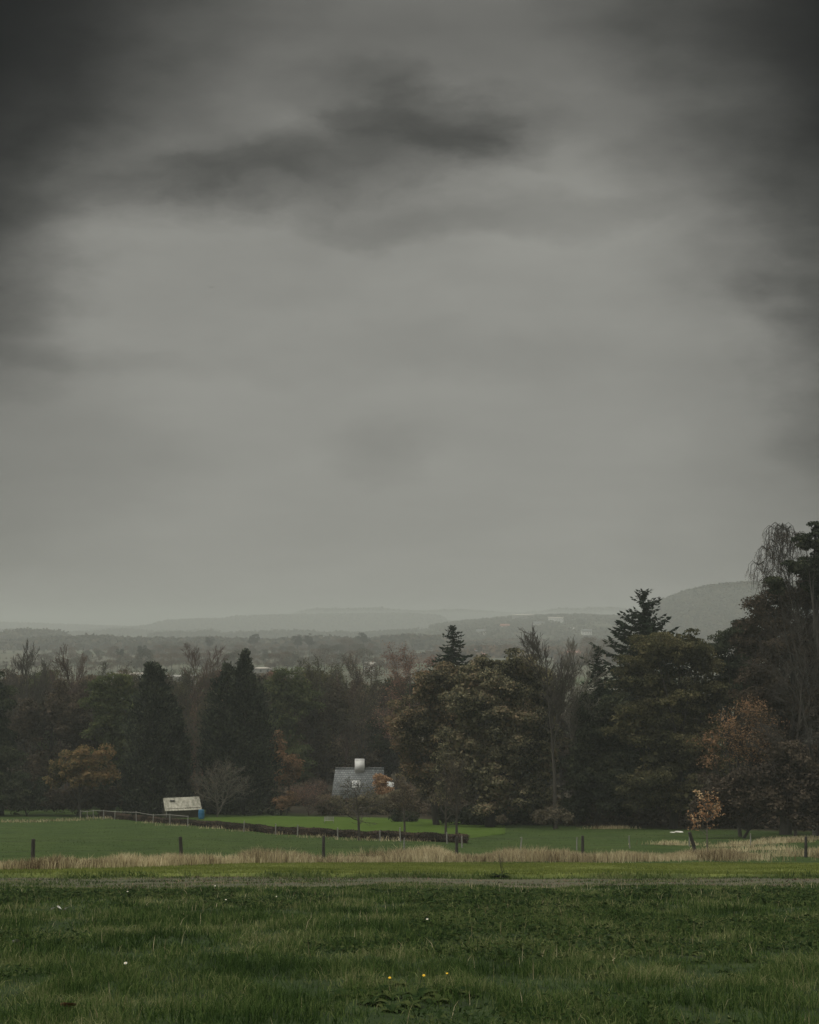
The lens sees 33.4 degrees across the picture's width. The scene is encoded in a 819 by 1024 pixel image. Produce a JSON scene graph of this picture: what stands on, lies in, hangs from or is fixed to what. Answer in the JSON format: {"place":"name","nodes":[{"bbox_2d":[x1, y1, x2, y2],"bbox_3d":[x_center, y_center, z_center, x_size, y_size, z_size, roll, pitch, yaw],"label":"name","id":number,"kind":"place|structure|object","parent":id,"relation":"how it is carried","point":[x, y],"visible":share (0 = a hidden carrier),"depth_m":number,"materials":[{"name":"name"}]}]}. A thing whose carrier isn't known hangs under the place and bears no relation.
{"place":"outdoors","nodes":[
{"label":"outdoors","id":0,"kind":"place"},
{"bbox_2d":[333,730,374,767],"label":"bare tree","id":1,"kind":"object","parent":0,"point":[355,755],"visible":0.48,"depth_m":215.74,"materials":[{"name":"brown plant"}]},
{"bbox_2d":[0,635,818,1023],"bbox_3d":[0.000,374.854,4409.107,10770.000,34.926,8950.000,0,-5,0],"label":"ground","id":2,"kind":"structure","parent":0,"point":[122,833],"depth_m":89.64,"materials":[{"name":"plant"}]},
{"bbox_2d":[0,669,25,751],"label":"broadleaf tree","id":3,"kind":"object","parent":2,"relation":"on","point":[9,714],"visible":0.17,"depth_m":229.47,"materials":[{"name":"green plant"}]},
{"bbox_2d":[0,672,28,814],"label":"evergreen tree","id":4,"kind":"object","parent":2,"relation":"on","point":[9,754],"visible":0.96,"depth_m":169.83,"materials":[{"name":"green plant"}]},
{"bbox_2d":[0,770,53,815],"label":"shrub","id":5,"kind":"object","parent":2,"relation":"on","point":[19,789],"visible":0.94,"depth_m":168.01,"materials":[{"name":"green plant"}]},
{"bbox_2d":[0,640,56,754],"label":"bare tree","id":6,"kind":"object","parent":2,"relation":"on","point":[25,666],"visible":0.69,"depth_m":203.32,"materials":[{"name":"green plant"}]},
{"bbox_2d":[4,662,53,750],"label":"bare tree","id":7,"kind":"object","parent":2,"relation":"on","point":[29,694],"visible":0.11,"depth_m":217.21,"materials":[{"name":"brown plant"}]},
{"bbox_2d":[22,669,61,764],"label":"broadleaf tree","id":8,"kind":"object","parent":2,"relation":"on","point":[43,745],"visible":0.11,"depth_m":228.73,"materials":[{"name":"green plant"}]},
{"bbox_2d":[28,666,74,758],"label":"bare tree","id":9,"kind":"object","parent":2,"relation":"on","point":[47,676],"visible":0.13,"depth_m":221.81,"materials":[{"name":"brown plant"}]},
{"bbox_2d":[5,678,103,808],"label":"broadleaf tree","id":10,"kind":"object","parent":2,"relation":"on","point":[59,709],"visible":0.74,"depth_m":181.60,"materials":[{"name":"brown plant"}]},
{"bbox_2d":[37,644,92,789],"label":"tree","id":11,"kind":"object","parent":2,"relation":"on","point":[67,670],"visible":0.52,"depth_m":203.97,"materials":[{"name":"green plant"}]},
{"bbox_2d":[42,743,120,816],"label":"golden tree","id":12,"kind":"object","parent":2,"relation":"on","point":[75,763],"visible":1,"depth_m":166.42,"materials":[{"name":"brown plant"}]},
{"bbox_2d":[40,784,124,815],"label":"shrub","id":13,"kind":"object","parent":2,"relation":"on","point":[101,799],"visible":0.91,"depth_m":168.30,"materials":[{"name":"green plant"}]},
{"bbox_2d":[64,674,107,789],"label":"broadleaf tree","id":14,"kind":"object","parent":2,"relation":"on","point":[91,677],"visible":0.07,"depth_m":221.69,"materials":[{"name":"green plant"}]},
{"bbox_2d":[77,660,113,723],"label":"bare tree","id":15,"kind":"object","parent":2,"relation":"on","point":[85,682],"visible":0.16,"depth_m":220.90,"materials":[{"name":"brown plant"}]},
{"bbox_2d":[77,672,138,809],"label":"broadleaf tree","id":16,"kind":"object","parent":2,"relation":"on","point":[99,700],"visible":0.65,"depth_m":179.52,"materials":[{"name":"green plant"}]},
{"bbox_2d":[95,662,149,777],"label":"bare tree","id":17,"kind":"object","parent":2,"relation":"on","point":[135,679],"visible":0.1,"depth_m":214.06,"materials":[{"name":"brown plant"}]},
{"bbox_2d":[136,649,154,667],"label":"distant tree","id":18,"kind":"object","parent":2,"relation":"on","point":[147,653],"visible":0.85,"depth_m":767.12,"materials":[{"name":"grey plant"}]},
{"bbox_2d":[105,660,196,815],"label":"cypress tree","id":19,"kind":"object","parent":2,"relation":"on","point":[149,743],"visible":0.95,"depth_m":168.75,"materials":[{"name":"green plant"}]},
{"bbox_2d":[153,693,197,812],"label":"cypress tree","id":20,"kind":"object","parent":2,"relation":"on","point":[183,770],"visible":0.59,"depth_m":170.41,"materials":[{"name":"green plant"}]},
{"bbox_2d":[161,796,201,817],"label":"garden shed","id":21,"kind":"structure","parent":2,"relation":"on","point":[183,807],"depth_m":165.85,"materials":[{"name":"white wood"}]},
{"bbox_2d":[169,660,222,776],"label":"bare tree","id":22,"kind":"object","parent":2,"relation":"on","point":[181,689],"visible":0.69,"depth_m":212.04,"materials":[{"name":"brown plant"}]},
{"bbox_2d":[179,679,216,796],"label":"bare tree","id":23,"kind":"object","parent":2,"relation":"on","point":[195,738],"visible":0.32,"depth_m":188.08,"materials":[{"name":"brown plant"}]},
{"bbox_2d":[178,643,230,774],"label":"tree","id":24,"kind":"object","parent":2,"relation":"on","point":[193,654],"visible":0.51,"depth_m":215.80,"materials":[{"name":"green plant"}]},
{"bbox_2d":[187,758,257,816],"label":"bare shrub","id":25,"kind":"object","parent":2,"relation":"on","point":[223,801],"visible":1,"depth_m":165.79,"materials":[{"name":"brown plant"}]},
{"bbox_2d":[192,648,288,815],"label":"cypress tree","id":26,"kind":"object","parent":2,"relation":"on","point":[229,736],"visible":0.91,"depth_m":171.63,"materials":[{"name":"green plant"}]},
{"bbox_2d":[80,810,462,847],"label":"post fence","id":27,"kind":"object","parent":2,"relation":"on","point":[136,812],"visible":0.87,"depth_m":122.16,"materials":[{"name":"brown wood"}]},
{"bbox_2d":[268,729,287,795],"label":"autumn tree","id":28,"kind":"object","parent":2,"relation":"on","point":[280,745],"visible":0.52,"depth_m":179.85,"materials":[{"name":"orange plant"}]},
{"bbox_2d":[100,811,469,842],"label":"hedge","id":29,"kind":"object","parent":2,"relation":"on","point":[391,835],"visible":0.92,"depth_m":120.73,"materials":[{"name":"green plant"}]},
{"bbox_2d":[268,753,304,810],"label":"autumn tree","id":30,"kind":"object","parent":2,"relation":"on","point":[293,766],"visible":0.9,"depth_m":177.30,"materials":[{"name":"orange plant"}]},
{"bbox_2d":[272,790,300,814],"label":"shrub","id":31,"kind":"object","parent":2,"relation":"on","point":[284,802],"visible":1,"depth_m":169.15,"materials":[{"name":"orange plant"}]},
{"bbox_2d":[262,666,326,794],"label":"broadleaf tree","id":32,"kind":"object","parent":2,"relation":"on","point":[299,701],"visible":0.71,"depth_m":197.39,"materials":[{"name":"green plant"}]},
{"bbox_2d":[288,781,335,815],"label":"bare shrub","id":33,"kind":"object","parent":2,"relation":"on","point":[308,794],"visible":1,"depth_m":169.31,"materials":[{"name":"brown plant"}]},
{"bbox_2d":[313,647,332,667],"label":"distant tree","id":34,"kind":"object","parent":2,"relation":"on","point":[321,650],"visible":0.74,"depth_m":831.65,"materials":[{"name":"grey plant"}]},
{"bbox_2d":[291,682,355,788],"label":"broadleaf tree","id":35,"kind":"object","parent":2,"relation":"on","point":[318,751],"visible":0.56,"depth_m":202.31,"materials":[{"name":"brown plant"}]},
{"bbox_2d":[305,660,350,784],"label":"bare tree","id":36,"kind":"object","parent":2,"relation":"on","point":[340,675],"visible":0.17,"depth_m":230.37,"materials":[{"name":"brown plant"}]},
{"bbox_2d":[272,732,384,783],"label":"broadleaf tree","id":37,"kind":"object","parent":2,"relation":"on","point":[371,759],"visible":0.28,"depth_m":216.51,"materials":[{"name":"brown plant"}]},
{"bbox_2d":[311,794,345,814],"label":"shrub","id":38,"kind":"object","parent":2,"relation":"on","point":[324,810],"visible":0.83,"depth_m":170.09,"materials":[{"name":"green plant"}]},
{"bbox_2d":[299,654,365,787],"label":"bare tree","id":39,"kind":"object","parent":2,"relation":"on","point":[312,679],"visible":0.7,"depth_m":201.40,"materials":[{"name":"brown plant"}]},
{"bbox_2d":[329,667,368,767],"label":"bare tree","id":40,"kind":"object","parent":2,"relation":"on","point":[346,738],"visible":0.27,"depth_m":210.62,"materials":[{"name":"brown plant"}]},
{"bbox_2d":[205,816,504,837],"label":"lawn","id":41,"kind":"structure","parent":2,"relation":"on","point":[386,824],"depth_m":148.13,"materials":[{"name":"plant"}]},
{"bbox_2d":[388,808,419,821],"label":"box bush","id":42,"kind":"object","parent":41,"relation":"on","point":[399,817],"visible":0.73,"depth_m":155.19,"materials":[{"name":"green plant"}]},
{"bbox_2d":[384,773,424,831],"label":"garden tree","id":43,"kind":"object","parent":41,"relation":"on","point":[407,789],"visible":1,"depth_m":122.10,"materials":[{"name":"brown plant"}]},
{"bbox_2d":[423,759,467,833],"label":"garden tree","id":44,"kind":"object","parent":41,"relation":"on","point":[447,785],"visible":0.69,"depth_m":119.80,"materials":[{"name":"brown plant"}]},
{"bbox_2d":[439,751,480,833],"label":"garden tree","id":45,"kind":"object","parent":41,"relation":"on","point":[457,775],"visible":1,"depth_m":112.55,"materials":[{"name":"brown plant"}]},
{"bbox_2d":[331,773,387,839],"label":"apple tree","id":46,"kind":"object","parent":2,"relation":"on","point":[373,805],"visible":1,"depth_m":107.31,"materials":[{"name":"brown plant"}]},
{"bbox_2d":[0,626,718,649],"bbox_3d":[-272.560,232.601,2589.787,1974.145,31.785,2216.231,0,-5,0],"label":"wood","id":47,"kind":"object","parent":2,"relation":"on","point":[13,639],"visible":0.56,"depth_m":1582.03,"materials":[{"name":"grey plant"}]},
{"bbox_2d":[330,652,389,758],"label":"poplar tree","id":48,"kind":"object","parent":2,"relation":"on","point":[358,694],"visible":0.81,"depth_m":204.62,"materials":[{"name":"brown plant"}]},
{"bbox_2d":[332,759,393,799],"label":"cottage","id":49,"kind":"structure","parent":2,"relation":"on","point":[358,772],"depth_m":186.83,"materials":[{"name":"stone"}]},
{"bbox_2d":[353,648,372,673],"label":"distant tree","id":50,"kind":"object","parent":2,"relation":"on","point":[361,653],"visible":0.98,"depth_m":764.01,"materials":[{"name":"grey plant"}]},
{"bbox_2d":[344,665,390,767],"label":"bare tree","id":51,"kind":"object","parent":2,"relation":"on","point":[373,710],"visible":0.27,"depth_m":215.44,"materials":[{"name":"brown plant"}]},
{"bbox_2d":[337,788,405,814],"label":"shrub","id":52,"kind":"object","parent":2,"relation":"on","point":[381,810],"visible":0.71,"depth_m":170.99,"materials":[{"name":"brown plant"}]},
{"bbox_2d":[357,996,387,1007],"bbox_3d":[-0.360,4.818,13.350,0.281,0.110,0.368,2,-5,-19],"label":"dock weed","id":53,"kind":"object","parent":2,"relation":"on","point":[377,1002],"visible":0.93,"depth_m":13.33,"materials":[{"name":"green plant"}]},
{"bbox_2d":[349,676,407,774],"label":"broadleaf tree","id":54,"kind":"object","parent":2,"relation":"on","point":[387,757],"visible":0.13,"depth_m":220.13,"materials":[{"name":"brown plant"}]},
{"bbox_2d":[372,773,394,795],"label":"shrub","id":55,"kind":"object","parent":2,"relation":"on","point":[381,783],"visible":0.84,"depth_m":176.26,"materials":[{"name":"orange plant"}]},
{"bbox_2d":[366,686,405,781],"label":"broadleaf tree","id":56,"kind":"object","parent":2,"relation":"on","point":[397,758],"visible":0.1,"depth_m":219.32,"materials":[{"name":"brown plant"}]},
{"bbox_2d":[365,676,419,789],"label":"broadleaf tree","id":57,"kind":"object","parent":2,"relation":"on","point":[381,742],"visible":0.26,"depth_m":203.15,"materials":[{"name":"green plant"}]},
{"bbox_2d":[364,640,437,788],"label":"red tree","id":58,"kind":"object","parent":2,"relation":"on","point":[408,668],"visible":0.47,"depth_m":184.74,"materials":[{"name":"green plant"}]},
{"bbox_2d":[0,832,806,861],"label":"wire fence","id":59,"kind":"object","parent":2,"relation":"on","point":[456,846],"visible":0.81,"depth_m":76.84,"materials":[{"name":"brown wood"}]},
{"bbox_2d":[0,882,818,1023],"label":"meadow grass","id":60,"kind":"structure","parent":2,"relation":"on","point":[160,915],"depth_m":17.07,"materials":[{"name":"plant"}]},
{"bbox_2d":[0,886,818,1023],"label":"clover leaves","id":61,"kind":"object","parent":2,"relation":"on","point":[492,892],"visible":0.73,"depth_m":23.41,"materials":[{"name":"plant"}]},
{"bbox_2d":[0,842,818,869],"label":"dry grass","id":62,"kind":"structure","parent":2,"relation":"on","point":[431,854],"depth_m":73.98,"materials":[{"name":"plant"}]},
{"bbox_2d":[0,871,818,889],"bbox_3d":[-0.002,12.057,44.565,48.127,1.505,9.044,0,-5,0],"label":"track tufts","id":63,"kind":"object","parent":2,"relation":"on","point":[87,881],"visible":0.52,"depth_m":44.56,"materials":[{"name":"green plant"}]},
{"bbox_2d":[1,815,818,852],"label":"margin grass","id":64,"kind":"structure","parent":2,"relation":"on","point":[790,839],"depth_m":102.37,"materials":[{"name":"plant"}]},
{"bbox_2d":[1,868,818,878],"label":"lip grass","id":65,"kind":"structure","parent":2,"relation":"on","point":[303,875],"depth_m":48.92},
{"bbox_2d":[1,819,818,861],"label":"field grass","id":66,"kind":"structure","parent":2,"relation":"on","point":[359,842],"depth_m":105.98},
{"bbox_2d":[1,879,818,1023],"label":"dead stalks","id":67,"kind":"object","parent":2,"relation":"on","point":[426,915],"visible":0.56,"depth_m":24.00,"materials":[{"name":"brown plant"}]},
{"bbox_2d":[396,1000,423,1010],"bbox_3d":[0.006,4.773,13.149,0.275,0.107,0.360,-1,-5,15],"label":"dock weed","id":68,"kind":"object","parent":2,"relation":"on","point":[406,1004],"visible":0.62,"depth_m":13.17,"materials":[{"name":"green plant"}]},
{"bbox_2d":[5,775,815,829],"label":"undergrowth","id":69,"kind":"object","parent":2,"relation":"on","point":[647,816],"visible":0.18,"depth_m":144.68,"materials":[{"name":"brown plant"}]},
{"bbox_2d":[402,987,441,1000],"bbox_3d":[0.122,4.922,13.828,0.442,0.126,0.450,1,-5,-12],"label":"dock weed","id":70,"kind":"object","parent":2,"relation":"on","point":[415,995],"visible":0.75,"depth_m":13.88,"materials":[{"name":"green plant"}]},
{"bbox_2d":[382,660,466,824],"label":"oak tree","id":71,"kind":"object","parent":2,"relation":"on","point":[431,716],"visible":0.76,"depth_m":147.55,"materials":[{"name":"green plant"}]},
{"bbox_2d":[412,625,474,804],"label":"spruce tree","id":72,"kind":"object","parent":2,"relation":"on","point":[454,657],"visible":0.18,"depth_m":176.97,"materials":[{"name":"green plant"}]},
{"bbox_2d":[437,801,548,825],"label":"shrub","id":73,"kind":"object","parent":2,"relation":"on","point":[466,816],"visible":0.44,"depth_m":146.69,"materials":[{"name":"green plant"}]},
{"bbox_2d":[429,647,572,826],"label":"oak tree","id":74,"kind":"object","parent":2,"relation":"on","point":[500,747],"visible":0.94,"depth_m":141.11,"materials":[{"name":"green plant"}]},
{"bbox_2d":[516,626,581,828],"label":"poplar tree","id":75,"kind":"object","parent":2,"relation":"on","point":[559,695],"visible":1,"depth_m":137.08,"materials":[{"name":"brown plant"}]},
{"bbox_2d":[529,803,574,829],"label":"shrub","id":76,"kind":"object","parent":2,"relation":"on","point":[543,815],"visible":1,"depth_m":133.84,"materials":[{"name":"beige plant"}]},
{"bbox_2d":[548,701,576,798],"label":"broadleaf tree","id":77,"kind":"object","parent":2,"relation":"on","point":[563,752],"visible":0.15,"depth_m":185.05,"materials":[{"name":"green plant"}]},
{"bbox_2d":[404,637,734,664],"bbox_3d":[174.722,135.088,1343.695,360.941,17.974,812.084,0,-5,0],"label":"hedgerows","id":78,"kind":"object","parent":2,"relation":"on","point":[492,651],"visible":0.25,"depth_m":1142.60,"materials":[{"name":"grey plant"}]},
{"bbox_2d":[403,833,750,849],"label":"stake fence","id":79,"kind":"object","parent":2,"relation":"on","point":[576,841],"visible":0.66,"depth_m":90.36,"materials":[{"name":"brown wood"}]},
{"bbox_2d":[556,635,611,826],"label":"poplar tree","id":80,"kind":"object","parent":2,"relation":"on","point":[583,688],"visible":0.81,"depth_m":142.23,"materials":[{"name":"brown plant"}]},
{"bbox_2d":[576,636,598,653],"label":"distant tree","id":81,"kind":"object","parent":2,"relation":"on","point":[587,640],"visible":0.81,"depth_m":1043.12,"materials":[{"name":"grey plant"}]},
{"bbox_2d":[575,645,620,810],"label":"spruce tree","id":82,"kind":"object","parent":2,"relation":"on","point":[600,671],"visible":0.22,"depth_m":148.92,"materials":[{"name":"green plant"}]},
{"bbox_2d":[555,691,643,826],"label":"evergreen tree","id":83,"kind":"object","parent":2,"relation":"on","point":[593,769],"visible":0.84,"depth_m":140.48,"materials":[{"name":"green plant"}]},
{"bbox_2d":[579,588,700,781],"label":"spruce tree","id":84,"kind":"object","parent":2,"relation":"on","point":[644,625],"visible":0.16,"depth_m":153.55,"materials":[{"name":"green plant"}]},
{"bbox_2d":[599,628,741,828],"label":"bushy tree","id":85,"kind":"object","parent":2,"relation":"on","point":[675,754],"visible":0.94,"depth_m":135.88,"materials":[{"name":"green plant"}]},
{"bbox_2d":[687,789,724,848],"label":"sapling","id":86,"kind":"object","parent":2,"relation":"on","point":[706,807],"visible":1,"depth_m":77.81,"materials":[{"name":"orange plant"}]},
{"bbox_2d":[712,703,743,777],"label":"broadleaf tree","id":87,"kind":"object","parent":2,"relation":"on","point":[721,735],"visible":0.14,"depth_m":185.55,"materials":[{"name":"green plant"}]},
{"bbox_2d":[701,619,764,827],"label":"pine tree","id":88,"kind":"object","parent":2,"relation":"on","point":[731,660],"visible":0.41,"depth_m":138.48,"materials":[{"name":"green plant"}]},
{"bbox_2d":[686,695,790,836],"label":"beech tree","id":89,"kind":"object","parent":2,"relation":"on","point":[739,738],"visible":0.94,"depth_m":117.46,"materials":[{"name":"orange plant"}]},
{"bbox_2d":[685,739,818,837],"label":"broadleaf tree","id":90,"kind":"object","parent":2,"relation":"on","point":[758,790],"visible":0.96,"depth_m":111.73,"materials":[{"name":"green plant"}]},
{"bbox_2d":[727,576,818,834],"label":"tall tree","id":91,"kind":"object","parent":2,"relation":"on","point":[759,684],"visible":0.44,"depth_m":122.14,"materials":[{"name":"green plant"}]},
{"bbox_2d":[738,601,818,836],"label":"bare tree","id":92,"kind":"object","parent":2,"relation":"on","point":[800,721],"visible":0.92,"depth_m":117.47,"materials":[{"name":"brown plant"}]},
{"bbox_2d":[742,522,817,834],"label":"birch tree","id":93,"kind":"object","parent":2,"relation":"on","point":[780,536],"visible":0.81,"depth_m":122.67,"materials":[{"name":"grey plant"}]},
{"bbox_2d":[763,521,818,835],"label":"pine tree","id":94,"kind":"object","parent":2,"relation":"on","point":[805,568],"visible":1,"depth_m":120.49,"materials":[{"name":"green plant"}]},
{"bbox_2d":[0,861,818,878],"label":"verge grass","id":95,"kind":"structure","parent":0,"point":[698,868],"depth_m":55.14,"materials":[{"name":"plant"}]},
{"bbox_2d":[0,875,818,888],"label":"track","id":96,"kind":"structure","parent":0,"point":[476,881],"depth_m":44.89,"materials":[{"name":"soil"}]},
{"bbox_2d":[0,0,818,626],"label":"sky","id":97,"kind":"structure","parent":0,"point":[512,306],"materials":[{"name":"grey"}]},
{"bbox_2d":[414,618,613,639],"bbox_3d":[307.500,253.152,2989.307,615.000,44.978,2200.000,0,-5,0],"label":"fields","id":98,"kind":"structure","parent":0,"point":[596,624],"depth_m":2403.70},
{"bbox_2d":[425,613,666,640],"bbox_3d":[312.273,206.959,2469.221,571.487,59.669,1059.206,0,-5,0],"label":"hedgerows","id":99,"kind":"object","parent":98,"relation":"on","point":[551,627],"visible":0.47,"depth_m":2366.73,"materials":[{"name":"grey plant"}]},
{"bbox_2d":[628,580,815,638],"bbox_3d":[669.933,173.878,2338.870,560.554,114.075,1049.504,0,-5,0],"label":"hill","id":100,"kind":"structure","parent":0,"point":[710,604],"depth_m":2131.87,"materials":[{"name":"grey"}]},
{"bbox_3d":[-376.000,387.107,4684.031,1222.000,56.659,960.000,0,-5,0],"label":"far hills","id":101,"kind":"structure","parent":0,"visible":0},
{"bbox_2d":[89,612,451,632],"bbox_3d":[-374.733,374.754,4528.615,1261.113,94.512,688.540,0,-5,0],"label":"hill wood","id":102,"kind":"object","parent":101,"relation":"on","point":[353,622],"visible":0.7,"depth_m":4395.86,"materials":[{"name":"grey plant"}]},
{"bbox_3d":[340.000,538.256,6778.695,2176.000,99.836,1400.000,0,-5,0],"label":"far hills","id":103,"kind":"structure","parent":0,"visible":0},
{"bbox_2d":[290,606,641,620],"bbox_3d":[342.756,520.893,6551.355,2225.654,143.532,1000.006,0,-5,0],"label":"hill wood","id":104,"kind":"object","parent":103,"relation":"on","point":[458,614],"visible":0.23,"depth_m":6588.23,"materials":[{"name":"grey plant"}]},
{"bbox_3d":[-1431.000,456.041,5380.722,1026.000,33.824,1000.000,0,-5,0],"label":"far hills","id":105,"kind":"structure","parent":0,"visible":0},
{"bbox_2d":[0,621,130,631],"bbox_3d":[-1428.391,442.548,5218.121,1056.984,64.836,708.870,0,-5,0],"label":"hill wood","id":106,"kind":"object","parent":105,"relation":"on","point":[50,626],"visible":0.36,"depth_m":5153.73,"materials":[{"name":"grey plant"}]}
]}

